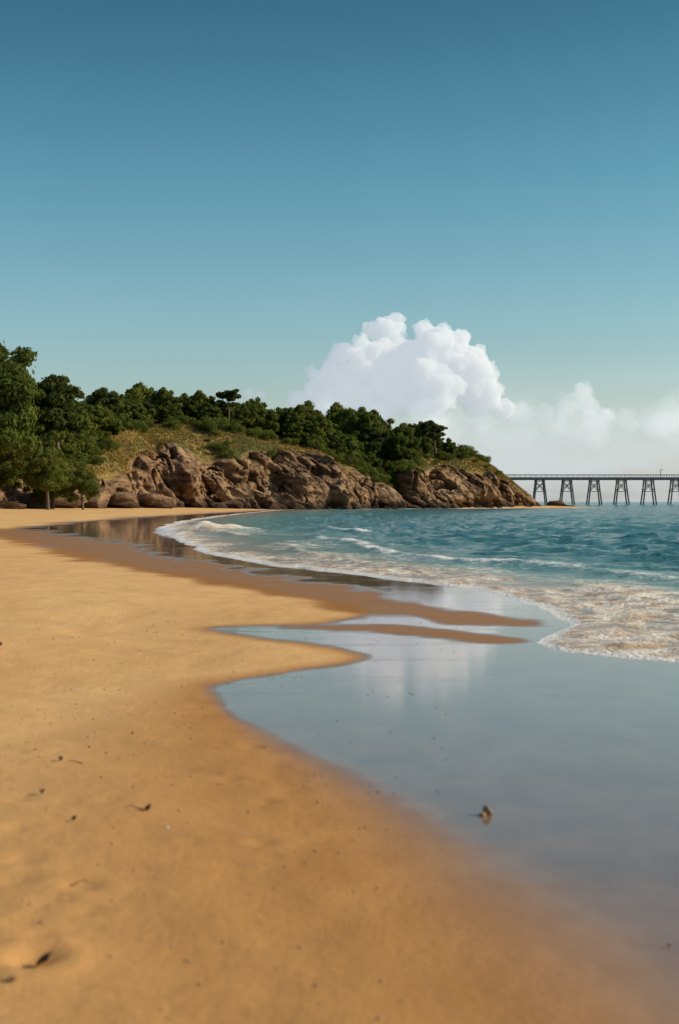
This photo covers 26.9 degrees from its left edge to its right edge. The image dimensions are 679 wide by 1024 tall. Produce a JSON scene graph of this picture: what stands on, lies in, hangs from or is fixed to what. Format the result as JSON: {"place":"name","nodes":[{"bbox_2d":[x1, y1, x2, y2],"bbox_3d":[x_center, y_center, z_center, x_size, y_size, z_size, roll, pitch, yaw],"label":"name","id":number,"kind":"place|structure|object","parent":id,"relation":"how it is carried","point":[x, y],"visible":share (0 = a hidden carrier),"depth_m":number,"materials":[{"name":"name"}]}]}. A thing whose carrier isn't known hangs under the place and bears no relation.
{"place":"outdoors","nodes":[
{"label":"outdoors","id":0,"kind":"place"},
{"bbox_2d":[0,422,539,508],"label":"rocky headland","id":1,"kind":"structure","parent":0,"point":[176,469],"depth_m":276.94,"materials":[{"name":"brown stone"}]},
{"bbox_2d":[0,435,32,473],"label":"broadleaf tree","id":2,"kind":"object","parent":1,"relation":"on","point":[18,462],"visible":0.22,"depth_m":181.79,"materials":[{"name":"green plant"}]},
{"bbox_2d":[0,339,43,459],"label":"broadleaf tree","id":3,"kind":"object","parent":1,"relation":"on","point":[17,395],"visible":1,"depth_m":156.76,"materials":[{"name":"green plant"}]},
{"bbox_2d":[18,447,71,509],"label":"broadleaf tree","id":4,"kind":"object","parent":1,"relation":"on","point":[47,468],"visible":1,"depth_m":176.38,"materials":[{"name":"green plant"}]},
{"bbox_2d":[21,450,73,508],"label":"broadleaf tree","id":5,"kind":"object","parent":1,"relation":"on","point":[38,493],"visible":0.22,"depth_m":187.66,"materials":[{"name":"green plant"}]},
{"bbox_2d":[31,376,83,408],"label":"umbrella pine","id":6,"kind":"object","parent":1,"relation":"on","point":[76,402],"visible":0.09,"depth_m":218.22,"materials":[{"name":"green plant"}]},
{"bbox_2d":[30,374,86,449],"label":"umbrella pine","id":7,"kind":"object","parent":1,"relation":"on","point":[55,391],"visible":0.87,"depth_m":212.39,"materials":[{"name":"green plant"}]},
{"bbox_2d":[61,466,99,509],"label":"broadleaf tree","id":8,"kind":"object","parent":1,"relation":"on","point":[81,481],"visible":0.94,"depth_m":185.01,"materials":[{"name":"green plant"}]},
{"bbox_2d":[0,485,176,508],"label":"beach rocks","id":9,"kind":"object","parent":1,"relation":"on","point":[102,499],"visible":0.73,"depth_m":207.07,"materials":[{"name":"brown stone"}]},
{"bbox_2d":[209,388,241,419],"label":"umbrella pine","id":10,"kind":"object","parent":1,"relation":"on","point":[230,395],"visible":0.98,"depth_m":294.86,"materials":[{"name":"green plant"}]},
{"bbox_2d":[4,381,458,471],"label":"headland forest","id":11,"kind":"object","parent":1,"relation":"on","point":[338,428],"visible":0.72,"depth_m":297.45,"materials":[{"name":"green plant"}]},
{"bbox_2d":[0,415,502,490],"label":"headland shrubs","id":12,"kind":"object","parent":1,"relation":"on","point":[388,473],"visible":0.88,"depth_m":284.92,"materials":[{"name":"green plant"}]},
{"bbox_2d":[12,422,531,495],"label":"headland grass","id":13,"kind":"structure","parent":1,"relation":"on","point":[142,434],"depth_m":276.16,"materials":[{"name":"green plant"}]},
{"bbox_2d":[106,500,541,509],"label":"shore boulders","id":14,"kind":"object","parent":1,"relation":"on","point":[270,504],"visible":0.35,"depth_m":263.43,"materials":[{"name":"brown stone"}]},
{"bbox_2d":[137,461,534,509],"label":"cliff slabs","id":15,"kind":"structure","parent":1,"relation":"on","point":[304,488],"depth_m":278.79,"materials":[{"name":"brown stone"}]},
{"bbox_2d":[356,427,389,475],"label":"umbrella pine","id":16,"kind":"object","parent":1,"relation":"on","point":[373,437],"visible":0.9,"depth_m":304.88,"materials":[{"name":"green plant"}]},
{"bbox_2d":[418,420,439,455],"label":"umbrella pine","id":17,"kind":"object","parent":1,"relation":"on","point":[428,426],"visible":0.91,"depth_m":325.78,"materials":[{"name":"green plant"}]},
{"bbox_2d":[428,423,447,454],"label":"umbrella pine","id":18,"kind":"object","parent":1,"relation":"on","point":[439,432],"visible":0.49,"depth_m":330.40,"materials":[{"name":"green plant"}]},
{"bbox_2d":[0,506,678,1023],"bbox_3d":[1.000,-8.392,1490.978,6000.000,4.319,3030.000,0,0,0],"label":"beach sand","id":19,"kind":"structure","parent":0,"point":[546,890],"depth_m":7.02,"materials":[{"name":"beige sand"}]},
{"bbox_2d":[8,975,14,981],"bbox_3d":[-0.972,1.381,4.213,0.021,0.016,0.022,0,1,43],"label":"fragment","id":20,"kind":"object","parent":19,"relation":"on","point":[11,978],"visible":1,"depth_m":4.21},
{"bbox_2d":[34,951,51,965],"bbox_3d":[-0.926,1.393,4.425,0.053,0.035,0.063,0,0,0],"label":"seaweed scrap","id":21,"kind":"object","parent":19,"relation":"on","point":[44,958],"visible":1,"depth_m":4.44,"materials":[{"name":"black plant"}]},
{"bbox_2d":[0,619,453,1021],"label":"shell grit","id":22,"kind":"object","parent":19,"relation":"on","point":[198,984],"visible":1,"depth_m":6.40,"materials":[{"name":"beige"}]},
{"bbox_2d":[478,805,491,815],"bbox_3d":[0.691,1.415,6.722,0.046,0.056,0.066,0,1,42],"label":"shell fragment","id":23,"kind":"object","parent":19,"relation":"on","point":[487,810],"visible":1,"depth_m":6.72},
{"bbox_2d":[0,0,678,501],"label":"sky","id":24,"kind":"structure","parent":0,"point":[461,216],"materials":[{"name":"blue"}]},
{"bbox_2d":[153,502,678,661],"bbox_3d":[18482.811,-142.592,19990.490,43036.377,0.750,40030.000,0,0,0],"label":"sea","id":25,"kind":"structure","parent":0,"point":[603,579],"depth_m":40.15,"materials":[{"name":"liquid"}]},
{"bbox_2d":[542,500,574,506],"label":"sea rock","id":26,"kind":"object","parent":25,"relation":"in","point":[556,503],"visible":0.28,"depth_m":370.29,"materials":[{"name":"brown stone"}]},
{"bbox_2d":[505,469,678,504],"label":"pier","id":27,"kind":"structure","parent":25,"relation":"in","point":[597,481],"depth_m":697.15,"materials":[{"name":"grey metal"}]}
]}

